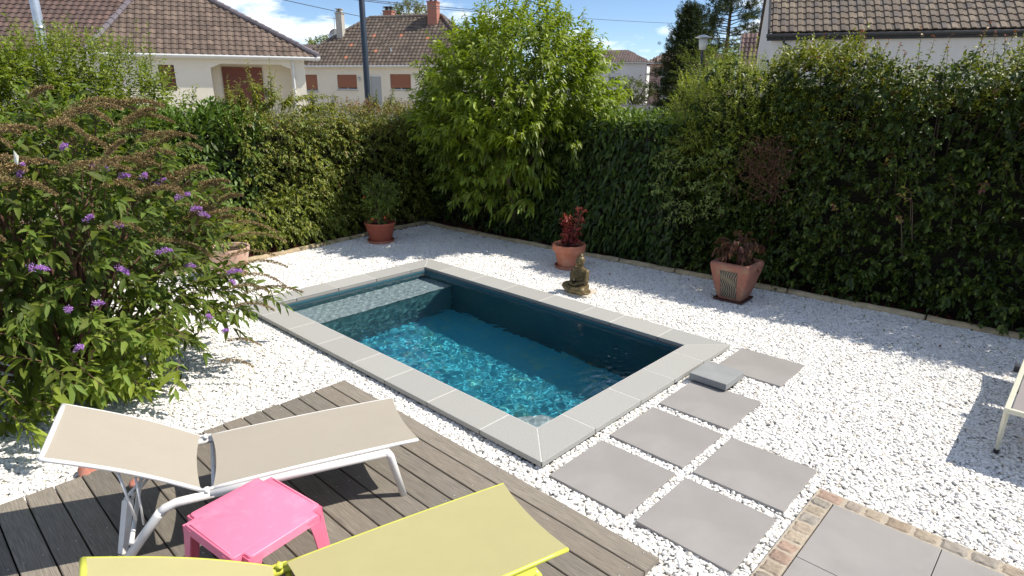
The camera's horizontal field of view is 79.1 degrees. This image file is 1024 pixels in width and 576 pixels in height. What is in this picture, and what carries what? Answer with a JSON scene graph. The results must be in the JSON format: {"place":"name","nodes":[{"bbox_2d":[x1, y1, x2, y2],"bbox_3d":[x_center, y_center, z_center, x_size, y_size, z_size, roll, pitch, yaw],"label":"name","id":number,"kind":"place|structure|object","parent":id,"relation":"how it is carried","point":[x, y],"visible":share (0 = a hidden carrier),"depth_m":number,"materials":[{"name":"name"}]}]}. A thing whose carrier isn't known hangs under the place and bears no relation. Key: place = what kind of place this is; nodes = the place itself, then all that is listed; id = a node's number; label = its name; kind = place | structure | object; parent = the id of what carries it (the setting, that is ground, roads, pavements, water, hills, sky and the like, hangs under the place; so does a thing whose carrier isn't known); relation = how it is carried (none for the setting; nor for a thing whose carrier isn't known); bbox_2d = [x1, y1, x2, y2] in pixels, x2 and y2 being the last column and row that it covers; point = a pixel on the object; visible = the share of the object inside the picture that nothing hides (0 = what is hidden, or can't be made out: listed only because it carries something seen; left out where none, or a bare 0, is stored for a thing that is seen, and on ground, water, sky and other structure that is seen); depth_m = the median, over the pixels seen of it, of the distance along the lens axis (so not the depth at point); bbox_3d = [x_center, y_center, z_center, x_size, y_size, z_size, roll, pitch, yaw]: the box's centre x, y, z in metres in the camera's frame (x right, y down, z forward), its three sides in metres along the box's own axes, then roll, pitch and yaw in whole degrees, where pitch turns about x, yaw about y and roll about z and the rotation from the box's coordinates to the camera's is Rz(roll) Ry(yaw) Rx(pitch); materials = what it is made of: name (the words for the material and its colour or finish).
{"place":"outdoors","nodes":[
{"label":"outdoors","id":0,"kind":"place"},
{"bbox_2d":[129,478,138,488],"bbox_3d":[-2.357,1.226,3.882,0.080,0.056,0.070,16,24,41],"label":"red stone","id":1,"kind":"object","parent":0,"point":[131,483],"visible":0.47,"depth_m":3.85,"materials":[{"name":"brick"}]},
{"bbox_2d":[0,97,565,290],"bbox_3d":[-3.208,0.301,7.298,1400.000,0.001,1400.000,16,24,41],"label":"ground","id":2,"kind":"structure","parent":0,"point":[398,223],"depth_m":11.73,"materials":[{"name":"brown soil"}]},
{"bbox_2d":[29,0,53,101],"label":"metal pole","id":3,"kind":"object","parent":2,"relation":"on","point":[35,7],"visible":0.17,"depth_m":9.00,"materials":[{"name":"silver metal"}]},
{"bbox_2d":[0,9,207,242],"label":"forsythia","id":4,"kind":"object","parent":2,"relation":"on","point":[11,71],"visible":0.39,"depth_m":8.11,"materials":[{"name":"green plant"}]},
{"bbox_2d":[42,95,275,278],"bbox_3d":[-4.956,-1.513,9.048,1.405,2.480,2.834,16,24,41],"label":"laurel shrub","id":5,"kind":"object","parent":2,"relation":"on","point":[218,150],"visible":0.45,"depth_m":9.08,"materials":[{"name":"green plant"}]},
{"bbox_2d":[0,0,319,145],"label":"cream bungalow","id":6,"kind":"object","parent":2,"relation":"on","point":[207,46],"visible":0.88,"depth_m":28.97,"materials":[{"name":"tile"}]},
{"bbox_2d":[305,32,329,43],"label":"distant tree","id":7,"kind":"object","parent":2,"relation":"on","point":[310,41],"visible":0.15,"depth_m":79.72,"materials":[{"name":"green plant"}]},
{"bbox_2d":[359,0,370,119],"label":"lamp post","id":8,"kind":"object","parent":2,"relation":"on","point":[367,92],"depth_m":13.65,"materials":[{"name":"metal"}]},
{"bbox_2d":[380,0,426,14],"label":"tree","id":9,"kind":"object","parent":2,"relation":"on","point":[418,9],"visible":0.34,"depth_m":71.52,"materials":[{"name":"green plant"}]},
{"bbox_2d":[239,259,729,466],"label":"swimming pool","id":10,"kind":"structure","parent":2,"relation":"in","point":[549,442],"depth_m":5.67,"materials":[{"name":"stone"}]},
{"bbox_2d":[287,272,676,427],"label":"water","id":11,"kind":"structure","parent":10,"relation":"in","point":[535,366],"depth_m":6.34,"materials":[{"name":"blue liquid"}]},
{"bbox_2d":[567,50,649,104],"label":"white villa","id":12,"kind":"object","parent":2,"relation":"on","point":[635,65],"visible":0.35,"depth_m":79.46,"materials":[{"name":"white paint"}]},
{"bbox_2d":[608,73,620,84],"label":"window","id":13,"kind":"structure","parent":12,"relation":"in","point":[610,78],"depth_m":80.12,"materials":[{"name":"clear glass"}]},
{"bbox_2d":[620,74,657,104],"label":"garden tree","id":14,"kind":"object","parent":2,"relation":"on","point":[638,96],"visible":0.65,"depth_m":66.20,"materials":[{"name":"green plant"}]},
{"bbox_2d":[641,0,723,119],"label":"spruce tree","id":15,"kind":"object","parent":2,"relation":"on","point":[691,18],"visible":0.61,"depth_m":46.34,"materials":[{"name":"green plant"}]},
{"bbox_2d":[695,35,711,85],"bbox_3d":[8.819,-9.270,29.332,0.780,5.030,0.780,16,24,41],"label":"street lantern","id":16,"kind":"object","parent":2,"relation":"on","point":[703,39],"visible":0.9,"depth_m":28.59,"materials":[{"name":"grey metal"}]},
{"bbox_2d":[666,31,740,125],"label":"street tree","id":17,"kind":"object","parent":2,"relation":"on","point":[723,53],"visible":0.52,"depth_m":43.07,"materials":[{"name":"green plant"}]},
{"bbox_2d":[303,44,315,47],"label":"distant house","id":18,"kind":"structure","parent":0,"point":[309,45],"depth_m":73.66,"materials":[{"name":"tile"}]},
{"bbox_2d":[285,0,455,33],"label":"power line","id":19,"kind":"object","parent":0,"point":[357,15],"visible":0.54,"depth_m":27.18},
{"bbox_2d":[304,0,500,121],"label":"cream house","id":20,"kind":"structure","parent":0,"point":[395,50],"depth_m":49.08,"materials":[{"name":"beige tile"}]},
{"bbox_2d":[339,88,356,89],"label":"window","id":21,"kind":"structure","parent":20,"relation":"in","point":[339,88],"depth_m":49.44,"materials":[{"name":"white glass"}]},
{"bbox_2d":[370,77,381,103],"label":"door","id":22,"kind":"structure","parent":20,"relation":"in","point":[375,81],"depth_m":48.88,"materials":[{"name":"white metal"}]},
{"bbox_2d":[390,75,410,89],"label":"window","id":23,"kind":"structure","parent":20,"relation":"in","point":[390,75],"depth_m":48.45,"materials":[{"name":"white glass"}]},
{"bbox_2d":[218,0,763,92],"label":"sky","id":24,"kind":"structure","parent":0,"point":[298,22],"materials":[{"name":"blue"}]},
{"bbox_2d":[1,218,1023,575],"bbox_3d":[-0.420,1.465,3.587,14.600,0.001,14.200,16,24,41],"label":"soil bed","id":25,"kind":"object","parent":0,"point":[809,290],"depth_m":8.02,"materials":[{"name":"brown soil"}]},
{"bbox_2d":[0,79,303,450],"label":"buddleia","id":26,"kind":"object","parent":25,"relation":"on","point":[59,337],"visible":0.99,"depth_m":4.63,"materials":[{"name":"green plant"}]},
{"bbox_2d":[13,150,18,164],"bbox_3d":[-2.734,-0.720,3.420,0.045,0.080,0.024,7,19,21],"label":"white bloom","id":27,"kind":"object","parent":26,"relation":"attached to","point":[16,157],"visible":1,"depth_m":3.41,"materials":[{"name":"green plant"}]},
{"bbox_2d":[228,180,357,254],"bbox_3d":[-3.548,-1.149,10.188,1.151,1.268,2.299,16,24,41],"label":"bush","id":28,"kind":"object","parent":25,"relation":"on","point":[316,234],"visible":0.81,"depth_m":9.92,"materials":[{"name":"green plant"}]},
{"bbox_2d":[0,380,658,575],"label":"wooden deck","id":29,"kind":"structure","parent":25,"relation":"on","point":[435,468],"depth_m":3.72,"materials":[{"name":"brown wood"}]},
{"bbox_2d":[37,397,418,555],"bbox_3d":[-1.532,0.951,3.668,1.856,0.749,0.673,-8,19,-24],"label":"sun lounger","id":30,"kind":"object","parent":29,"relation":"on","point":[288,448],"visible":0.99,"depth_m":3.52,"materials":[{"name":"beige fabric"}]},
{"bbox_2d":[182,477,329,563],"bbox_3d":[-1.259,1.295,3.083,0.576,0.420,0.538,12,21,34],"label":"side table","id":31,"kind":"object","parent":29,"relation":"on","point":[257,520],"visible":0.81,"depth_m":2.99,"materials":[{"name":"pink plastic"}]},
{"bbox_2d":[79,483,568,575],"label":"sun lounger","id":32,"kind":"object","parent":29,"relation":"on","point":[497,530],"visible":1,"depth_m":2.85,"materials":[{"name":"fabric"}]},
{"bbox_2d":[207,90,503,250],"bbox_3d":[-2.418,-2.072,10.883,3.760,2.658,5.122,16,24,41],"label":"mixed hedge","id":33,"kind":"object","parent":25,"relation":"on","point":[342,168],"visible":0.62,"depth_m":10.85,"materials":[{"name":"green plant"}]},
{"bbox_2d":[215,56,394,163],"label":"climbing sprays","id":34,"kind":"object","parent":33,"relation":"on","point":[270,94],"visible":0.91,"depth_m":9.96,"materials":[{"name":"green plant"}]},
{"bbox_2d":[394,220,425,229],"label":"edging log","id":35,"kind":"object","parent":25,"relation":"on","point":[397,227],"visible":0.42,"depth_m":11.64,"materials":[{"name":"brown wood"}]},
{"bbox_2d":[0,224,1023,575],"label":"gravel","id":36,"kind":"structure","parent":25,"relation":"on","point":[856,408],"depth_m":5.24,"materials":[{"name":"white gravel"}]},
{"bbox_2d":[77,467,95,480],"bbox_3d":[-2.796,1.209,4.085,0.194,0.086,0.107,16,24,41],"label":"brick fragment","id":37,"kind":"object","parent":36,"relation":"on","point":[82,471],"visible":0.42,"depth_m":4.04,"materials":[{"name":"orange brick"}]},
{"bbox_2d":[174,265,212,274],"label":"edging log","id":38,"kind":"object","parent":36,"relation":"on","point":[175,272],"visible":0.06,"depth_m":8.59,"materials":[{"name":"brown wood"}]},
{"bbox_2d":[209,242,249,278],"bbox_3d":[-3.863,-0.371,8.492,0.556,0.400,0.556,16,24,41],"label":"terracotta pot","id":39,"kind":"object","parent":36,"relation":"on","point":[236,258],"visible":0.48,"depth_m":8.34,"materials":[{"name":"ceramic"}]},
{"bbox_2d":[202,207,262,253],"bbox_3d":[-3.873,-0.810,8.371,0.920,0.574,0.939,16,24,41],"label":"spirea","id":40,"kind":"object","parent":39,"relation":"in","point":[233,228],"visible":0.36,"depth_m":8.34,"materials":[{"name":"green plant"}]},
{"bbox_2d":[248,242,323,261],"bbox_3d":[-3.544,-0.543,9.696,0.121,0.113,1.388,14,22,36],"label":"edging log","id":41,"kind":"object","parent":36,"relation":"on","point":[293,250],"visible":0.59,"depth_m":9.69,"materials":[{"name":"brown wood"}]},
{"bbox_2d":[323,232,367,245],"bbox_3d":[-2.760,-0.856,10.697,0.117,0.112,1.196,13,21,34],"label":"edging log","id":42,"kind":"object","parent":36,"relation":"on","point":[332,241],"visible":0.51,"depth_m":10.54,"materials":[{"name":"brown wood"}]},
{"bbox_2d":[364,219,395,243],"bbox_3d":[-2.211,-0.949,10.438,0.525,0.342,0.525,16,24,41],"label":"terracotta pot","id":43,"kind":"object","parent":36,"relation":"on","point":[381,233],"visible":0.92,"depth_m":10.29,"materials":[{"name":"ceramic"}]},
{"bbox_2d":[354,172,402,224],"bbox_3d":[-2.171,-1.445,10.301,0.726,0.973,0.771,16,24,41],"label":"berry shrub","id":44,"kind":"object","parent":43,"relation":"in","point":[387,201],"visible":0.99,"depth_m":10.23,"materials":[{"name":"green plant"}]},
{"bbox_2d":[426,221,476,234],"bbox_3d":[-1.122,-1.096,11.480,1.354,0.114,0.118,15,23,39],"label":"edging log","id":45,"kind":"object","parent":36,"relation":"on","point":[473,232],"visible":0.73,"depth_m":11.40,"materials":[{"name":"brown wood"}]},
{"bbox_2d":[476,231,548,248],"bbox_3d":[-0.004,-0.802,10.577,1.565,0.116,0.115,14,22,37],"label":"edging log","id":46,"kind":"object","parent":36,"relation":"on","point":[520,241],"visible":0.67,"depth_m":10.49,"materials":[{"name":"brown wood"}]},
{"bbox_2d":[552,240,585,270],"bbox_3d":[0.821,-0.471,8.972,0.486,0.352,0.486,16,24,41],"label":"terracotta pot","id":47,"kind":"object","parent":36,"relation":"on","point":[566,257],"visible":0.8,"depth_m":8.82,"materials":[{"name":"ceramic"}]},
{"bbox_2d":[559,206,586,246],"bbox_3d":[0.858,-0.867,8.877,0.387,0.619,0.311,-5,18,-16],"label":"barberry","id":48,"kind":"object","parent":47,"relation":"on","point":[568,240],"visible":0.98,"depth_m":8.83,"materials":[{"name":"red plant"}]},
{"bbox_2d":[565,289,596,297],"bbox_3d":[0.879,0.052,7.878,0.300,0.022,0.320,11,20,30],"label":"flat tile","id":49,"kind":"object","parent":36,"relation":"on","point":[593,291],"visible":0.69,"depth_m":7.77,"materials":[{"name":"beige stone"}]},
{"bbox_2d":[562,253,590,294],"bbox_3d":[0.833,-0.192,7.801,0.306,0.495,0.416,-11,21,-31],"label":"seated statue","id":50,"kind":"object","parent":49,"relation":"on","point":[577,283],"visible":1,"depth_m":7.75,"materials":[{"name":"brown metal"}]},
{"bbox_2d":[710,256,763,304],"bbox_3d":[2.739,-0.102,7.612,0.494,0.495,0.494,15,23,39],"label":"square planter","id":51,"kind":"object","parent":36,"relation":"on","point":[734,283],"visible":0.96,"depth_m":7.46,"materials":[{"name":"ceramic"}]},
{"bbox_2d":[711,230,766,271],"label":"wilted hydrangea","id":52,"kind":"object","parent":51,"relation":"in","point":[738,256],"visible":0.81,"depth_m":7.46,"materials":[{"name":"brown plant"}]},
{"bbox_2d":[993,360,1023,453],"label":"sun lounger","id":53,"kind":"object","parent":36,"relation":"on","point":[1017,409],"visible":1,"depth_m":4.34,"materials":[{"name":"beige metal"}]},
{"bbox_2d":[400,0,633,236],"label":"peach tree","id":54,"kind":"object","parent":25,"relation":"on","point":[453,110],"visible":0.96,"depth_m":9.61,"materials":[{"name":"green plant"}]},
{"bbox_2d":[548,245,619,262],"bbox_3d":[1.110,-0.524,9.724,1.280,0.114,0.124,13,22,36],"label":"edging log","id":55,"kind":"object","parent":25,"relation":"on","point":[605,257],"visible":0.41,"depth_m":9.49,"materials":[{"name":"brown wood"}]},
{"bbox_2d":[486,105,711,268],"bbox_3d":[1.285,-1.802,10.159,3.938,2.358,1.339,16,24,41],"label":"laurel hedge","id":56,"kind":"object","parent":25,"relation":"on","point":[605,187],"visible":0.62,"depth_m":9.37,"materials":[{"name":"green plant"}]},
{"bbox_2d":[549,440,675,518],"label":"stepping slab","id":57,"kind":"structure","parent":25,"relation":"on","point":[622,482],"depth_m":4.10,"materials":[{"name":"grey concrete"}]},
{"bbox_2d":[619,258,675,272],"bbox_3d":[1.975,-0.312,9.079,0.887,0.115,0.123,14,22,37],"label":"edging log","id":58,"kind":"object","parent":25,"relation":"on","point":[648,265],"visible":0.66,"depth_m":9.03,"materials":[{"name":"brown wood"}]},
{"bbox_2d":[610,407,722,470],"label":"stepping slab","id":59,"kind":"structure","parent":25,"relation":"on","point":[674,440],"depth_m":4.58,"materials":[{"name":"grey ceramic"}]},
{"bbox_2d":[635,478,776,574],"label":"stepping slab","id":60,"kind":"structure","parent":25,"relation":"on","point":[726,534],"depth_m":3.66,"materials":[{"name":"grey ceramic"}]},
{"bbox_2d":[659,380,760,429],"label":"stepping slab","id":61,"kind":"structure","parent":25,"relation":"on","point":[718,408],"depth_m":5.06,"materials":[{"name":"grey concrete"}]},
{"bbox_2d":[689,361,743,390],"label":"step block","id":62,"kind":"structure","parent":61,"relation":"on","point":[718,376],"depth_m":5.43,"materials":[{"name":"concrete"}]},
{"bbox_2d":[640,131,783,277],"bbox_3d":[2.721,-1.086,8.688,1.877,2.147,1.510,16,24,41],"label":"hedge","id":63,"kind":"object","parent":25,"relation":"on","point":[691,228],"visible":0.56,"depth_m":8.48,"materials":[{"name":"green plant"}]},
{"bbox_2d":[675,268,787,293],"bbox_3d":[2.928,-0.084,8.376,1.491,0.114,0.118,13,22,35],"label":"edging log","id":64,"kind":"object","parent":25,"relation":"on","point":[762,286],"visible":0.45,"depth_m":8.46,"materials":[{"name":"brown wood"}]},
{"bbox_2d":[693,438,816,514],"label":"stepping slab","id":65,"kind":"structure","parent":25,"relation":"on","point":[775,482],"depth_m":4.14,"materials":[{"name":"grey ceramic"}]},
{"bbox_2d":[719,348,804,387],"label":"stepping slab","id":66,"kind":"structure","parent":25,"relation":"on","point":[768,369],"depth_m":5.76,"materials":[{"name":"grey ceramic"}]},
{"bbox_2d":[723,133,816,283],"bbox_3d":[3.151,-0.926,7.828,0.802,2.032,0.936,-4,18,-13],"label":"dead bush","id":67,"kind":"object","parent":25,"relation":"on","point":[773,164],"visible":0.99,"depth_m":7.66,"materials":[{"name":"brown plant"}]},
{"bbox_2d":[659,36,932,205],"bbox_3d":[3.447,-1.710,8.373,3.573,3.213,1.939,16,24,41],"label":"privet shrub","id":68,"kind":"object","parent":25,"relation":"on","point":[696,96],"visible":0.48,"depth_m":8.03,"materials":[{"name":"green plant"}]},
{"bbox_2d":[676,21,1023,338],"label":"photinia hedge","id":69,"kind":"object","parent":25,"relation":"on","point":[928,222],"visible":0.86,"depth_m":7.23,"materials":[{"name":"green plant"}]},
{"bbox_2d":[787,288,925,320],"bbox_3d":[4.109,0.205,7.486,1.485,0.114,0.118,14,22,37],"label":"edging log","id":70,"kind":"object","parent":25,"relation":"on","point":[862,305],"visible":0.72,"depth_m":7.40,"materials":[{"name":"brown wood"}]},
{"bbox_2d":[751,488,1023,575],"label":"cobble edging","id":71,"kind":"object","parent":25,"relation":"on","point":[781,555],"visible":0.85,"depth_m":3.54,"materials":[{"name":"stone"}]},
{"bbox_2d":[783,505,1005,575],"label":"terrace tiles","id":72,"kind":"object","parent":25,"relation":"on","point":[842,542],"visible":1,"depth_m":3.40,"materials":[{"name":"grey tile"}]},
{"bbox_2d":[926,315,1023,339],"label":"edging log","id":73,"kind":"object","parent":25,"relation":"on","point":[966,325],"visible":0.63,"depth_m":6.74,"materials":[{"name":"brown wood"}]},
{"bbox_2d":[369,0,658,22],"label":"power line","id":74,"kind":"object","parent":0,"point":[496,11],"visible":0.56,"depth_m":28.56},
{"bbox_2d":[367,1,500,12],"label":"power line","id":75,"kind":"object","parent":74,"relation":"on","point":[421,7],"visible":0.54,"depth_m":27.76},
{"bbox_2d":[646,52,730,104],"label":"pink house","id":76,"kind":"structure","parent":0,"point":[651,65],"depth_m":69.25,"materials":[{"name":"paint"}]},
{"bbox_2d":[734,33,757,96],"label":"gabled house","id":77,"kind":"structure","parent":0,"point":[748,41],"depth_m":36.53,"materials":[{"name":"tile"}]},
{"bbox_2d":[754,0,1023,96],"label":"white house","id":78,"kind":"structure","parent":0,"point":[966,23],"depth_m":23.05,"materials":[{"name":"tile"}]},
{"label":"road","id":79,"kind":"structure","parent":0,"visible":0},
{"bbox_2d":[522,97,678,117],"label":"street wall","id":80,"kind":"structure","parent":79,"relation":"on","point":[640,106],"depth_m":56.61,"materials":[{"name":"concrete"}]},
{"bbox_2d":[700,0,762,68],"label":"pine tree","id":81,"kind":"object","parent":79,"relation":"on","point":[713,22],"visible":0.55,"depth_m":51.77,"materials":[{"name":"green plant"}]}
]}

